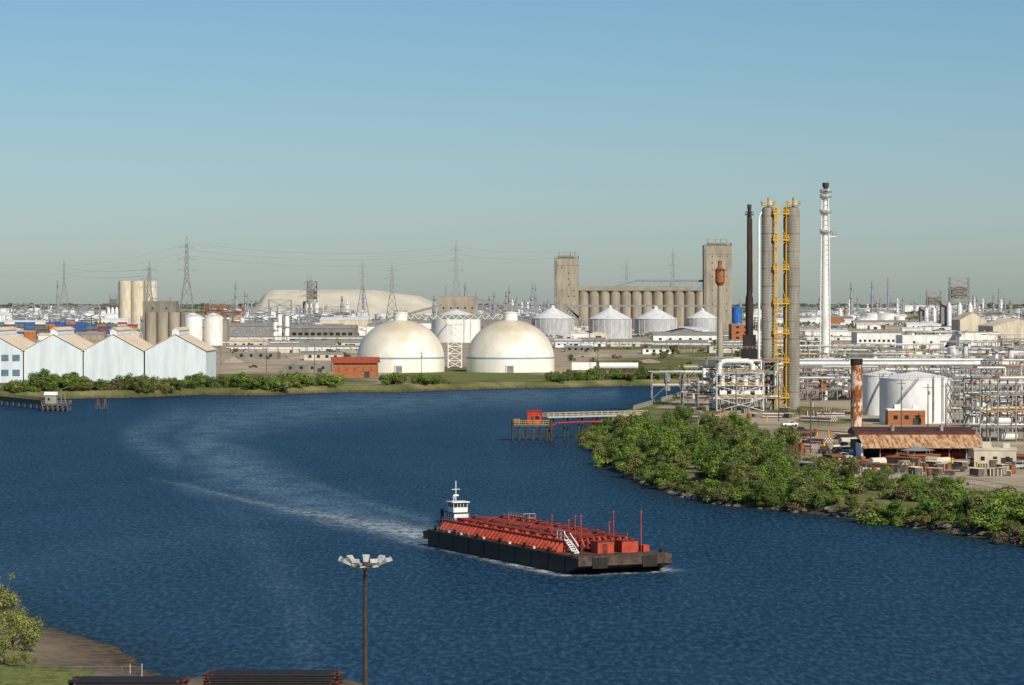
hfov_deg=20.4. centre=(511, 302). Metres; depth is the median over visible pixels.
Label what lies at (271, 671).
steel pipe
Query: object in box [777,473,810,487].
bush
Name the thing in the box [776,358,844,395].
process unit
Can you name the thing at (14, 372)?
window
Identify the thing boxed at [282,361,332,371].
warehouse
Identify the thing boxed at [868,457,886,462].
fuel tank
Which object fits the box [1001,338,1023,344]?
pipe rack
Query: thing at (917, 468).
crate
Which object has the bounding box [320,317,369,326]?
warehouse
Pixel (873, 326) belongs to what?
shed
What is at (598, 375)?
bush
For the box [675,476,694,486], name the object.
tree
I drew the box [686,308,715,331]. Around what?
grain bin
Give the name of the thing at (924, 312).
mill tower
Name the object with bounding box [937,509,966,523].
bush
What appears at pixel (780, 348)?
process unit
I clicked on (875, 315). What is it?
storage tank
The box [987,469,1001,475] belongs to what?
crate
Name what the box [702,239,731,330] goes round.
elevator tower
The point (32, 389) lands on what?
bush
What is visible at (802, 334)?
process unit
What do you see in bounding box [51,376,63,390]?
tree
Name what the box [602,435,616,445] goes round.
tree
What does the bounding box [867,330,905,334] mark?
process unit
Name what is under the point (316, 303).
mill tower
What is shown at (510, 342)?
storage dome
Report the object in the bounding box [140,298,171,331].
mill tower
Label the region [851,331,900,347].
warehouse
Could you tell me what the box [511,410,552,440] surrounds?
dock platform
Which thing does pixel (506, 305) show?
conveyor
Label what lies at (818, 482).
tree
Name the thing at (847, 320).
shed
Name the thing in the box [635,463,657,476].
bush
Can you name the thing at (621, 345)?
warehouse
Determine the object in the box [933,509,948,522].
bush
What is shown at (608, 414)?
dock trestle
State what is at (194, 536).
water
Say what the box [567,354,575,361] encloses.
tree
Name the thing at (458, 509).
pushboat
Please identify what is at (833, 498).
bush
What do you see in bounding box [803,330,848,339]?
warehouse
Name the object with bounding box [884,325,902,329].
shed
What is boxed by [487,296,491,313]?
refinery tower
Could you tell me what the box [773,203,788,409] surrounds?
walkway tower
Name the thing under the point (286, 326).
process column
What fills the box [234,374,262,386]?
bush
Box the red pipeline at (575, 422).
[549,421,602,425]
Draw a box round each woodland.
[0,302,1023,305]
[1,304,1023,308]
[17,309,1008,313]
[23,330,936,338]
[86,321,903,327]
[372,316,952,319]
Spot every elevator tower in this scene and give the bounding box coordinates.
[554,252,578,326]
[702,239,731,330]
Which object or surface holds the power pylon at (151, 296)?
on the ground
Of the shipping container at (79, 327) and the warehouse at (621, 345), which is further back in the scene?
the shipping container at (79, 327)
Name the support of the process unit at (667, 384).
on the ground
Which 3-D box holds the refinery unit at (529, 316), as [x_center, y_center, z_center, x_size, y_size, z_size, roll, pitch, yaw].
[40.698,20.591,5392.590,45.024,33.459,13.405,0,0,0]
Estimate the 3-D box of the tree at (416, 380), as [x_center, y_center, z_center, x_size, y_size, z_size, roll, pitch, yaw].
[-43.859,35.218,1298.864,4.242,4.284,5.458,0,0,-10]
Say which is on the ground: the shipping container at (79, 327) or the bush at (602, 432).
the bush at (602, 432)
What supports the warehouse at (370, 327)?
on the ground
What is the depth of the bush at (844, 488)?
548.76 m
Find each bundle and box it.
[763,413,793,416]
[799,461,813,467]
[801,415,836,421]
[802,436,832,442]
[804,443,817,448]
[817,413,844,416]
[899,454,940,461]
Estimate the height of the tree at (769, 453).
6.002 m
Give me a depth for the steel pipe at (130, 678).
270.21 m
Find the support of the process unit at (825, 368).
on the ground
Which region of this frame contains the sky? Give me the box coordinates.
[0,0,1023,303]
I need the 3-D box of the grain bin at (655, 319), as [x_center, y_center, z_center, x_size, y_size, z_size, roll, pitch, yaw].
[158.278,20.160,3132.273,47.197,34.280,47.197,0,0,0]
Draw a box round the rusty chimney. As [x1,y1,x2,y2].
[850,359,862,426]
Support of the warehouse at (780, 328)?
on the ground
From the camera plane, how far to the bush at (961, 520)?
493.60 m
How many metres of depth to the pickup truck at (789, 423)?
849.82 m
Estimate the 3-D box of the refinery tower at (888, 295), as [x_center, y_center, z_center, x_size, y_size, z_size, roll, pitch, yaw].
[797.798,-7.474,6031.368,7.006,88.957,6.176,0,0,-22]
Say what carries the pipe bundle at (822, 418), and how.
on the ground
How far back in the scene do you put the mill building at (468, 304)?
3288.89 m
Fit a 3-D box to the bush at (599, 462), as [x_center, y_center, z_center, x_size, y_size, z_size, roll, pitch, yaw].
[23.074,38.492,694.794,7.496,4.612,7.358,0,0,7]
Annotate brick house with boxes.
[331,357,379,377]
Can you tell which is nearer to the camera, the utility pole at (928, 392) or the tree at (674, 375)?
the utility pole at (928, 392)
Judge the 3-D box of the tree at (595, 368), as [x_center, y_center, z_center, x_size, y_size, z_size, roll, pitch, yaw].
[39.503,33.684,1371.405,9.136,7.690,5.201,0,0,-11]
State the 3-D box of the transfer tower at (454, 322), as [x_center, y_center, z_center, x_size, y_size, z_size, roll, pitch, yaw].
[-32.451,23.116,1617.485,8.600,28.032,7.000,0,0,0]
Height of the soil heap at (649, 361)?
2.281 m
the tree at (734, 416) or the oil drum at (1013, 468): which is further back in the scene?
the tree at (734, 416)
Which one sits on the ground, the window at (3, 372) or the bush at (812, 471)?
the bush at (812, 471)
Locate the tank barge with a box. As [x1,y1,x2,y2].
[427,511,671,573]
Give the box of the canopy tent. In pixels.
[903,446,930,453]
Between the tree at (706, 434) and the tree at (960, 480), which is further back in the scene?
the tree at (706, 434)
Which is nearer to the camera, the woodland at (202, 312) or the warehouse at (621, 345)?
the warehouse at (621, 345)
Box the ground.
[0,304,1023,684]
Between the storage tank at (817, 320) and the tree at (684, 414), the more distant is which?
the storage tank at (817, 320)
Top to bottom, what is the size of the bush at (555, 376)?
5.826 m
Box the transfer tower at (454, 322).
[447,319,462,367]
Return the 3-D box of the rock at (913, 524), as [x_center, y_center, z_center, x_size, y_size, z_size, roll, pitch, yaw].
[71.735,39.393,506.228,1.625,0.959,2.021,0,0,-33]
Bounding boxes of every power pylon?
[60,262,69,312]
[139,261,156,338]
[178,236,194,312]
[299,277,315,324]
[302,277,319,324]
[356,260,370,323]
[385,265,398,321]
[449,242,462,295]
[620,260,631,285]
[667,250,678,285]
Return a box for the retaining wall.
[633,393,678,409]
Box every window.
[1,355,8,360]
[1,370,8,375]
[12,355,19,360]
[12,370,19,375]
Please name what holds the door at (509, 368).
in the storage dome at (510, 342)
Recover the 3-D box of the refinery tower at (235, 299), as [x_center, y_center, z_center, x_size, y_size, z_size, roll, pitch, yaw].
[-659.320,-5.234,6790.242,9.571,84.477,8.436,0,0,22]
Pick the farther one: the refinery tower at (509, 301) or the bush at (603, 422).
the refinery tower at (509, 301)
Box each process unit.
[648,370,755,399]
[678,363,757,405]
[683,370,781,395]
[703,356,782,387]
[713,358,780,410]
[740,339,806,355]
[775,344,837,361]
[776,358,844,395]
[778,330,813,339]
[779,357,865,380]
[800,364,882,400]
[808,366,898,386]
[815,324,847,329]
[818,371,895,399]
[823,344,884,358]
[845,352,921,372]
[850,366,962,392]
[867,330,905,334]
[871,342,942,357]
[880,356,975,371]
[904,352,962,377]
[913,331,951,334]
[930,361,1004,389]
[940,340,996,357]
[944,374,1014,400]
[949,365,1023,423]
[960,380,1023,432]
[961,375,1023,442]
[976,346,1023,357]
[979,358,1023,390]
[980,333,1020,353]
[999,351,1023,369]
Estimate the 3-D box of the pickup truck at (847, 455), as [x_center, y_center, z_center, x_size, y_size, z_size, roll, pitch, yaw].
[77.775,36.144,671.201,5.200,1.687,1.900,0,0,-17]
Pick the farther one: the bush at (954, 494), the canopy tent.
the canopy tent
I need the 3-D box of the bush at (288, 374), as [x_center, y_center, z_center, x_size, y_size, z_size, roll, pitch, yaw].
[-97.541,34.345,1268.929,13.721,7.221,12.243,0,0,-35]
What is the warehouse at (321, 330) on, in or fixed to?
on the ground
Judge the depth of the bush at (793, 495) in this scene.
543.68 m
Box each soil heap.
[216,357,243,362]
[284,354,303,357]
[335,347,357,352]
[564,351,609,355]
[630,359,660,362]
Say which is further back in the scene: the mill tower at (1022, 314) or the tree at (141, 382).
the mill tower at (1022, 314)
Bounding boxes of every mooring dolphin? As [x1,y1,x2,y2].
[95,399,99,408]
[102,399,106,408]
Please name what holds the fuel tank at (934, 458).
on the ground
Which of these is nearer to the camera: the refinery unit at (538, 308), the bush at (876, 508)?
the bush at (876, 508)
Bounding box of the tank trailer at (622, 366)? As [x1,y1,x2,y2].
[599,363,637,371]
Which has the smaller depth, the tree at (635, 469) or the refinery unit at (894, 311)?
the tree at (635, 469)
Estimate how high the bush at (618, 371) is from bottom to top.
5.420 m
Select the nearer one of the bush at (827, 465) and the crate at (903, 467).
the bush at (827, 465)
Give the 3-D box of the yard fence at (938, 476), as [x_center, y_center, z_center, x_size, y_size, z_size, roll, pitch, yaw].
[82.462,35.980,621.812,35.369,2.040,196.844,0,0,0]
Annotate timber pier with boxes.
[0,393,44,408]
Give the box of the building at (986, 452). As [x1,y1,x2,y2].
[973,442,1016,466]
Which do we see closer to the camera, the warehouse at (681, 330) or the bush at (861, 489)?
the bush at (861, 489)
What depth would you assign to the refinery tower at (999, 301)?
5707.41 m
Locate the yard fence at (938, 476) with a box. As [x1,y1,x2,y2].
[769,441,1023,492]
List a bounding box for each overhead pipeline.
[702,366,760,395]
[779,362,1023,398]
[848,358,1018,391]
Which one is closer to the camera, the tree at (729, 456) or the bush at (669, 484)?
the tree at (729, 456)
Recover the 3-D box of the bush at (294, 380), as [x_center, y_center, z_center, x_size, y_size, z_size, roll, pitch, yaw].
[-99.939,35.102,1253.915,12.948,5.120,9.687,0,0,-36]
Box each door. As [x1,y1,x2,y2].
[364,371,368,376]
[395,365,402,372]
[506,365,514,372]
[913,418,920,424]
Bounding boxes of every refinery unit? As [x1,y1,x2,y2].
[7,308,26,315]
[10,305,37,319]
[25,314,45,319]
[43,305,59,316]
[46,314,70,321]
[58,312,76,320]
[61,305,74,310]
[64,312,83,321]
[75,305,104,322]
[209,300,232,319]
[247,307,275,322]
[250,308,274,318]
[268,300,291,322]
[274,305,305,324]
[296,314,309,324]
[297,308,326,324]
[323,311,337,316]
[324,306,338,313]
[478,305,496,314]
[514,311,528,318]
[522,305,540,318]
[530,301,549,315]
[775,307,782,317]
[800,307,819,315]
[830,304,842,315]
[857,309,873,314]
[892,302,907,313]
[921,317,935,321]
[979,309,995,322]
[1005,309,1023,318]
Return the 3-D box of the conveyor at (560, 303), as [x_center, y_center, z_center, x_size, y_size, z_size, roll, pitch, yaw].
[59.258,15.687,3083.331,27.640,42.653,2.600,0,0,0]
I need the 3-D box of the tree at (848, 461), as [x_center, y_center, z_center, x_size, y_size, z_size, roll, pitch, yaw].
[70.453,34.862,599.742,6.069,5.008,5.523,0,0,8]
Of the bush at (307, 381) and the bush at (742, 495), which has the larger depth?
the bush at (307, 381)
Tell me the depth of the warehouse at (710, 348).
2099.29 m
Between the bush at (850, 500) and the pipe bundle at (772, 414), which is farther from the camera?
the pipe bundle at (772, 414)
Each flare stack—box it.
[714,261,725,364]
[819,183,835,358]
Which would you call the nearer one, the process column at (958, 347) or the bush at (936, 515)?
the bush at (936, 515)
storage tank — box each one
[3,314,11,319]
[102,313,114,317]
[375,314,387,318]
[431,309,480,342]
[806,316,819,323]
[855,318,870,319]
[862,370,902,414]
[864,313,877,319]
[878,313,894,319]
[879,371,952,423]
[894,315,904,319]
[947,345,955,353]
[965,406,978,426]
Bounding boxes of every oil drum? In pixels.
[923,463,928,471]
[927,469,931,475]
[945,464,950,469]
[1010,465,1015,473]
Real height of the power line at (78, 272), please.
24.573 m
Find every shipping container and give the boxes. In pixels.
[24,331,36,333]
[25,328,34,330]
[37,326,48,328]
[74,326,85,328]
[86,326,98,328]
[99,326,110,328]
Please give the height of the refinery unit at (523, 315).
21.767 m
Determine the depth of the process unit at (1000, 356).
1705.07 m
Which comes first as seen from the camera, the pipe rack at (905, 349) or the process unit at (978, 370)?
the process unit at (978, 370)
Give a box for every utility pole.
[264,347,268,372]
[312,343,317,372]
[735,377,738,413]
[774,374,782,420]
[805,394,816,452]
[853,397,855,436]
[897,380,905,426]
[923,387,932,426]
[945,383,947,425]
[982,398,991,441]
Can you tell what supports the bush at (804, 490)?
on the ground
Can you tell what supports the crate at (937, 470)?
on the ground
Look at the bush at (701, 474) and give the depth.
602.07 m
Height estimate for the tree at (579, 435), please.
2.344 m
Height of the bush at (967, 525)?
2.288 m
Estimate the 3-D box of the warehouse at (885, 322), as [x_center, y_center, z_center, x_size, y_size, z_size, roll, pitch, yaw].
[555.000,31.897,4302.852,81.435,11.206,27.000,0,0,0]
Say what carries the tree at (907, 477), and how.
on the ground
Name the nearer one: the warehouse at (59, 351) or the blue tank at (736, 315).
the warehouse at (59, 351)
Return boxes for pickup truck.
[780,421,797,426]
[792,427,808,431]
[802,440,815,443]
[818,446,829,453]
[831,445,849,452]
[838,452,852,458]
[847,449,854,454]
[951,463,966,470]
[1008,461,1023,468]
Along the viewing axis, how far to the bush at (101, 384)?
1204.63 m
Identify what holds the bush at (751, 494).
on the ground
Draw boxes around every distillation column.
[758,198,777,409]
[783,198,799,409]
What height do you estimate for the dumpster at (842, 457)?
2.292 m
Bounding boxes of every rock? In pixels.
[910,522,918,526]
[942,523,952,528]
[977,531,986,535]
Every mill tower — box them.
[106,294,118,313]
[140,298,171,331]
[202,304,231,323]
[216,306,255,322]
[303,281,320,318]
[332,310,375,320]
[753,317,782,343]
[919,291,941,321]
[939,277,978,328]
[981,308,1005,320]
[1019,309,1023,319]
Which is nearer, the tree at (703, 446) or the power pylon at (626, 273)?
the tree at (703, 446)
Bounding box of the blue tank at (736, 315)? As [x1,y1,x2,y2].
[732,307,741,323]
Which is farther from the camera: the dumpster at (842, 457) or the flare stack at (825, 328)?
the flare stack at (825, 328)
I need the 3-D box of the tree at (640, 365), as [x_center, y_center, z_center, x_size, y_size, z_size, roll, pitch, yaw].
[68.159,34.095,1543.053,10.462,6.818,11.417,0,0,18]
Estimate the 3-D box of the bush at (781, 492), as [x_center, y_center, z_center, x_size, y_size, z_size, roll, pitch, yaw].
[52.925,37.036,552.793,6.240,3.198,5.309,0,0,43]
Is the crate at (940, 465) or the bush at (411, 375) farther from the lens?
the bush at (411, 375)
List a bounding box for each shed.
[38,333,50,339]
[75,332,106,339]
[132,331,142,338]
[358,328,366,335]
[563,334,573,338]
[570,331,589,338]
[589,332,606,338]
[679,327,708,331]
[800,326,816,329]
[843,319,854,323]
[848,425,982,459]
[855,322,879,328]
[867,324,880,328]
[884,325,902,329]
[885,404,925,424]
[900,327,920,330]
[905,331,922,334]
[918,326,937,330]
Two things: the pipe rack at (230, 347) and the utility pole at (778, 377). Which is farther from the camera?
the pipe rack at (230, 347)
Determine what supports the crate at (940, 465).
on the ground
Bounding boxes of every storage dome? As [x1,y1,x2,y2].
[357,310,444,372]
[466,310,553,372]
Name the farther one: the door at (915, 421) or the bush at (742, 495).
the door at (915, 421)
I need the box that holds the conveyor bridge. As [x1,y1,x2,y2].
[407,315,503,318]
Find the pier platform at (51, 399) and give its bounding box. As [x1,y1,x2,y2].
[41,387,71,410]
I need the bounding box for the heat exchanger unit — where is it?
[715,359,763,410]
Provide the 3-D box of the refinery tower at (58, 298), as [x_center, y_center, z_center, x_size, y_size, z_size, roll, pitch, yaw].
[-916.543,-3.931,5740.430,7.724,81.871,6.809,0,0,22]
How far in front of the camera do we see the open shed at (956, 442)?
678.62 m
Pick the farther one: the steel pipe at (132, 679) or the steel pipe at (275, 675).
the steel pipe at (132, 679)
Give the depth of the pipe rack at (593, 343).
2302.45 m
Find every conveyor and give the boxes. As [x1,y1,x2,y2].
[373,304,442,323]
[474,297,541,328]
[554,298,576,329]
[565,303,586,330]
[569,305,715,326]
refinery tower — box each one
[56,281,59,313]
[234,283,237,309]
[243,291,247,314]
[340,296,344,311]
[361,285,364,312]
[432,296,436,314]
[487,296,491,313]
[504,291,507,311]
[507,287,511,310]
[529,296,533,314]
[531,283,533,314]
[534,284,536,310]
[843,306,848,315]
[849,283,853,314]
[870,282,873,312]
[887,278,889,312]
[901,297,904,313]
[913,300,916,315]
[975,297,978,308]
[997,288,1000,316]
[1008,300,1012,316]
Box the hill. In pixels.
[252,290,437,318]
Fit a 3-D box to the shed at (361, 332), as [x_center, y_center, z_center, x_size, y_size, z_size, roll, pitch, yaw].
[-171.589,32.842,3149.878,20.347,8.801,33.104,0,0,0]
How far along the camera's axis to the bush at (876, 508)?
523.78 m
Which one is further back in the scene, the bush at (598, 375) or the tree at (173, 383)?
the bush at (598, 375)
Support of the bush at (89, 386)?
on the ground
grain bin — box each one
[531,305,573,337]
[589,305,631,338]
[634,306,676,336]
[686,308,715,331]
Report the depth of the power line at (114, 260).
2626.19 m
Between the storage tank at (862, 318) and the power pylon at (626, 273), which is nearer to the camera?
the power pylon at (626, 273)
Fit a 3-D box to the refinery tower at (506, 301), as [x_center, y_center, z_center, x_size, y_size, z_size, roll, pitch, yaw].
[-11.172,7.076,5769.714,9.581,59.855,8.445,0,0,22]
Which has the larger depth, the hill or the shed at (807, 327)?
the hill
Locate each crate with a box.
[692,416,699,421]
[694,413,703,417]
[702,405,709,410]
[741,408,749,412]
[779,407,789,411]
[784,413,792,417]
[806,411,816,415]
[840,441,849,445]
[897,464,908,471]
[898,460,909,462]
[908,466,922,475]
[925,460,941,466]
[926,467,942,475]
[936,462,947,471]
[945,470,954,474]
[953,461,967,468]
[970,467,984,475]
[978,463,987,468]
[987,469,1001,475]
[990,459,997,465]
[996,467,1007,474]
[1006,470,1011,475]
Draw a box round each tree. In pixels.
[0,572,21,625]
[0,606,45,650]
[0,618,18,640]
[0,635,23,663]
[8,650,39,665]
[27,368,61,390]
[38,369,62,389]
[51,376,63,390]
[54,373,71,390]
[62,371,82,390]
[73,376,91,390]
[115,372,140,389]
[124,375,146,391]
[137,373,160,386]
[142,386,152,392]
[166,378,180,387]
[169,378,184,388]
[184,380,197,388]
[190,372,213,386]
[193,373,204,386]
[214,375,228,387]
[226,372,247,387]
[315,379,324,385]
[381,378,390,384]
[411,375,419,383]
[544,371,552,380]
[561,369,575,378]
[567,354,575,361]
[574,431,587,438]
[584,365,602,379]
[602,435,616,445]
[604,439,646,457]
[609,367,617,376]
[611,414,633,433]
[611,422,651,440]
[612,424,640,447]
[613,413,642,427]
[617,442,641,460]
[623,450,647,472]
[629,359,644,368]
[631,433,662,453]
[632,423,668,452]
[633,411,652,419]
[633,463,645,476]
[635,366,652,378]
[636,418,673,430]
[639,447,661,472]
[646,418,660,425]
[649,368,662,378]
[649,461,676,477]
[653,462,687,486]
[657,455,690,469]
[657,471,675,481]
[658,413,683,428]
[658,424,676,441]
[659,351,672,356]
[659,441,690,463]
[661,402,693,425]
[668,344,680,354]
[669,428,679,435]
[671,370,682,378]
[671,424,692,440]
[673,424,708,434]
[673,431,707,461]
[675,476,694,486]
[680,363,693,370]
[680,486,694,492]
[684,428,712,442]
[684,444,700,463]
[689,480,698,487]
[690,443,709,460]
[691,424,708,435]
[693,442,725,479]
[697,413,713,424]
[697,430,716,446]
[697,478,726,499]
[702,416,737,439]
[703,416,734,431]
[712,423,733,439]
[712,431,741,449]
[717,446,754,480]
[722,428,743,439]
[723,431,753,450]
[723,440,754,470]
[723,460,755,483]
[727,411,751,428]
[732,350,740,356]
[732,419,748,430]
[735,424,760,439]
[740,422,772,437]
[740,445,765,469]
[740,471,763,491]
[742,426,759,438]
[750,437,763,465]
[750,455,791,474]
[751,470,773,485]
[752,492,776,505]
[755,461,781,482]
[756,444,766,466]
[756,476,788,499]
[759,448,796,466]
[761,425,802,449]
[762,433,785,453]
[770,444,792,461]
[772,463,791,482]
[783,447,801,465]
[787,449,806,459]
[810,477,830,492]
[812,411,823,426]
[812,489,827,497]
[821,409,834,424]
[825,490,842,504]
[826,457,841,466]
[832,456,859,477]
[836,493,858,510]
[844,476,865,492]
[845,472,860,480]
[850,462,872,489]
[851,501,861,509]
[859,469,873,487]
[865,475,886,490]
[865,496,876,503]
[874,465,892,476]
[876,469,895,490]
[876,477,894,489]
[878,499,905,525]
[897,472,912,486]
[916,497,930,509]
[920,475,947,492]
[921,481,935,490]
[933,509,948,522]
[934,478,942,485]
[938,476,955,490]
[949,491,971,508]
[950,476,969,491]
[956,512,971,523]
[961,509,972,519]
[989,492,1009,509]
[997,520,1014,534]
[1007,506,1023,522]
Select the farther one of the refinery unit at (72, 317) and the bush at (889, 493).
the refinery unit at (72, 317)
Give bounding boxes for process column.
[271,319,277,339]
[276,312,282,339]
[283,313,289,339]
[709,370,717,407]
[800,354,806,386]
[818,370,829,396]
[840,368,850,391]
[870,347,879,361]
[944,353,953,378]
[955,331,964,385]
[960,340,970,373]
[991,348,1001,390]
[1004,344,1016,361]
[1016,356,1023,404]
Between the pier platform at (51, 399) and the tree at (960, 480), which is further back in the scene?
the pier platform at (51, 399)
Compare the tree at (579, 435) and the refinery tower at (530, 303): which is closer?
the tree at (579, 435)
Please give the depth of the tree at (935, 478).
551.34 m
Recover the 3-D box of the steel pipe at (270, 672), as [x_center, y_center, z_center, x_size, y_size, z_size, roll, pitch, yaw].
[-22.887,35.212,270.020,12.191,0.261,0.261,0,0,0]
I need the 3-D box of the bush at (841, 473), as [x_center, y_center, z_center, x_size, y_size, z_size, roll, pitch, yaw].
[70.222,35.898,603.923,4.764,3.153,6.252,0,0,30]
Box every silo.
[119,281,130,322]
[131,281,143,322]
[143,312,156,344]
[144,281,156,300]
[157,312,167,342]
[168,312,179,336]
[180,312,191,326]
[183,313,202,340]
[204,313,222,366]
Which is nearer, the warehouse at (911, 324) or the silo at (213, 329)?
the silo at (213, 329)
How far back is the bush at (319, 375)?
1275.47 m
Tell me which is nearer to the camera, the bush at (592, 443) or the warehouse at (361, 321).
the bush at (592, 443)
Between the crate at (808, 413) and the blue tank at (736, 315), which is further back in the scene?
the blue tank at (736, 315)
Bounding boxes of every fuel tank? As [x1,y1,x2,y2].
[838,437,856,445]
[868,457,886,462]
[924,456,941,460]
[941,457,950,463]
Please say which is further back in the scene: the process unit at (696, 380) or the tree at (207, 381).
the tree at (207, 381)
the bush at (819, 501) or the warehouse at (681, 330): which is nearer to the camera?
the bush at (819, 501)
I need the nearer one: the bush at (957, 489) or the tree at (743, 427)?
the bush at (957, 489)
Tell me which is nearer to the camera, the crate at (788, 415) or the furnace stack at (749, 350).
the crate at (788, 415)
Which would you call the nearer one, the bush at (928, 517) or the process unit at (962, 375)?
the bush at (928, 517)
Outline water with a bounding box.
[0,386,1023,684]
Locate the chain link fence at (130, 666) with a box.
[43,664,141,675]
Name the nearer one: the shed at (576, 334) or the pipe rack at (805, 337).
the pipe rack at (805, 337)
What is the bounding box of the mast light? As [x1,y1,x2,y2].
[338,554,392,684]
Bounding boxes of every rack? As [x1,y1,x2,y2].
[202,340,310,344]
[226,345,358,352]
[230,336,364,341]
[231,345,358,353]
[233,349,265,351]
[552,341,707,348]
[652,342,782,348]
[665,340,778,346]
[714,347,894,355]
[804,336,850,341]
[852,343,932,348]
[869,349,1000,355]
[922,326,950,330]
[928,349,1023,357]
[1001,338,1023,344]
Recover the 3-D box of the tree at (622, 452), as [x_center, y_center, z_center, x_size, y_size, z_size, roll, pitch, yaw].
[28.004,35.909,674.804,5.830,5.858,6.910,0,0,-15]
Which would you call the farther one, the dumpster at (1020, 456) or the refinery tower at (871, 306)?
the refinery tower at (871, 306)
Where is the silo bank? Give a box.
[579,280,703,328]
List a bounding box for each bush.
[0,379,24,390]
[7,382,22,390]
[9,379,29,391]
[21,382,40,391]
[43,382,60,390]
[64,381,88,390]
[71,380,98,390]
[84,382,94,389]
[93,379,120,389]
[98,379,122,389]
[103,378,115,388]
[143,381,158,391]
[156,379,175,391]
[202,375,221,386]
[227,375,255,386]
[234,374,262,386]
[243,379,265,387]
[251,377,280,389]
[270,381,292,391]
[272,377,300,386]
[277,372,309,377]
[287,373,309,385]
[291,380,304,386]
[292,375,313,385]
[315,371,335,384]
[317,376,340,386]
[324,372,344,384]
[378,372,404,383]
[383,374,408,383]
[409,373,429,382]
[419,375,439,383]
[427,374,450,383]
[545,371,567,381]
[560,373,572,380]
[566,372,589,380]
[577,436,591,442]
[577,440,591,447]
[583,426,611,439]
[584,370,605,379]
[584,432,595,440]
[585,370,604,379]
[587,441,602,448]
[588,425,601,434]
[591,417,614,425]
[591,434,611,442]
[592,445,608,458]
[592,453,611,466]
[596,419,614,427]
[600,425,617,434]
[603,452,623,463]
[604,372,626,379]
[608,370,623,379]
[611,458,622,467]
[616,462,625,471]
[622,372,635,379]
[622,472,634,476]
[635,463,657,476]
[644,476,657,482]
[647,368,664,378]
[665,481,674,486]
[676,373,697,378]
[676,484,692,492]
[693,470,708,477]
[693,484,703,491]
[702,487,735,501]
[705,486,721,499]
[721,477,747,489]
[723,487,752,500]
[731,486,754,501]
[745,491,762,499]
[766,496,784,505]
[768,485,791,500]
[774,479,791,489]
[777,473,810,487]
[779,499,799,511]
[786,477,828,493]
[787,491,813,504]
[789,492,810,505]
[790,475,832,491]
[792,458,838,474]
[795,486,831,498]
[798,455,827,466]
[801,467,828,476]
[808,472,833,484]
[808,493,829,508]
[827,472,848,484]
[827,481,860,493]
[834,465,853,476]
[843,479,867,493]
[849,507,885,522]
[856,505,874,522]
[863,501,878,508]
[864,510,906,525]
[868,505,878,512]
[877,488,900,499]
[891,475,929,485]
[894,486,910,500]
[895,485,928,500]
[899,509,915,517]
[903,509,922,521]
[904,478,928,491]
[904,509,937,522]
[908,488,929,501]
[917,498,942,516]
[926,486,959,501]
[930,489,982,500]
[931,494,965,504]
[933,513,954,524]
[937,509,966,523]
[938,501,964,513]
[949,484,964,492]
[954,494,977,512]
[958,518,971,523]
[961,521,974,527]
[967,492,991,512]
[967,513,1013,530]
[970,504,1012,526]
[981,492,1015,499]
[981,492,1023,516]
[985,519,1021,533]
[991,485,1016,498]
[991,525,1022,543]
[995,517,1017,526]
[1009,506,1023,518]
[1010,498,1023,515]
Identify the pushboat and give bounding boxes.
[423,481,470,538]
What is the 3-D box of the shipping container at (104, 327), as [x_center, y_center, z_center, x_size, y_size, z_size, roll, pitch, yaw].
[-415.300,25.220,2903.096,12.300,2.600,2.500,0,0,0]
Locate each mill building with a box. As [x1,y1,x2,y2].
[143,300,178,339]
[202,319,229,346]
[438,295,477,314]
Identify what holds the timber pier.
in the water
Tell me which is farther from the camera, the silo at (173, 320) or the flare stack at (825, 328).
the silo at (173, 320)
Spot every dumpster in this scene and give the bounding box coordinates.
[798,431,814,437]
[822,454,845,459]
[836,434,854,438]
[837,460,868,465]
[862,462,898,473]
[883,456,919,465]
[895,452,909,454]
[1016,454,1023,459]
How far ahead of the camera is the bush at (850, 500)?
531.40 m
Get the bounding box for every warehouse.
[0,320,50,323]
[0,326,34,382]
[22,326,92,379]
[82,327,153,381]
[94,318,129,323]
[144,327,216,379]
[229,339,269,348]
[230,323,272,337]
[234,350,280,358]
[267,347,300,352]
[282,325,357,339]
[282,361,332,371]
[298,342,338,350]
[303,352,343,359]
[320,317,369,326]
[341,340,361,344]
[367,324,379,332]
[416,321,430,329]
[482,319,530,328]
[554,339,581,347]
[564,345,592,351]
[578,337,605,346]
[609,339,639,346]
[641,346,671,353]
[651,332,715,342]
[664,328,699,331]
[707,344,739,352]
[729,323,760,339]
[775,318,815,325]
[775,327,800,332]
[800,316,852,322]
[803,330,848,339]
[812,342,852,348]
[833,308,895,312]
[851,320,906,325]
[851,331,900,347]
[896,333,954,348]
[897,349,938,355]
[898,305,957,311]
[904,322,946,328]
[951,312,986,330]
[952,330,999,346]
[978,318,1023,337]
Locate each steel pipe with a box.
[68,680,178,680]
[68,681,178,682]
[73,683,184,684]
[75,678,184,678]
[75,679,185,681]
[79,677,188,679]
[80,676,188,676]
[202,684,331,684]
[203,679,331,681]
[206,673,334,675]
[207,671,335,671]
[207,672,334,672]
[207,676,335,678]
[208,681,337,683]
[209,670,336,670]
[211,674,339,676]
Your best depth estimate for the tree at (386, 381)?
1280.68 m
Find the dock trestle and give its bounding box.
[542,410,647,439]
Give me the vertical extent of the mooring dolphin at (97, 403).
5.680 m
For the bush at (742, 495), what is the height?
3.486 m
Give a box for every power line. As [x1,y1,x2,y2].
[0,252,184,275]
[43,244,186,267]
[188,249,451,259]
[191,243,448,253]
[193,256,446,266]
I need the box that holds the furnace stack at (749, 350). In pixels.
[741,204,757,389]

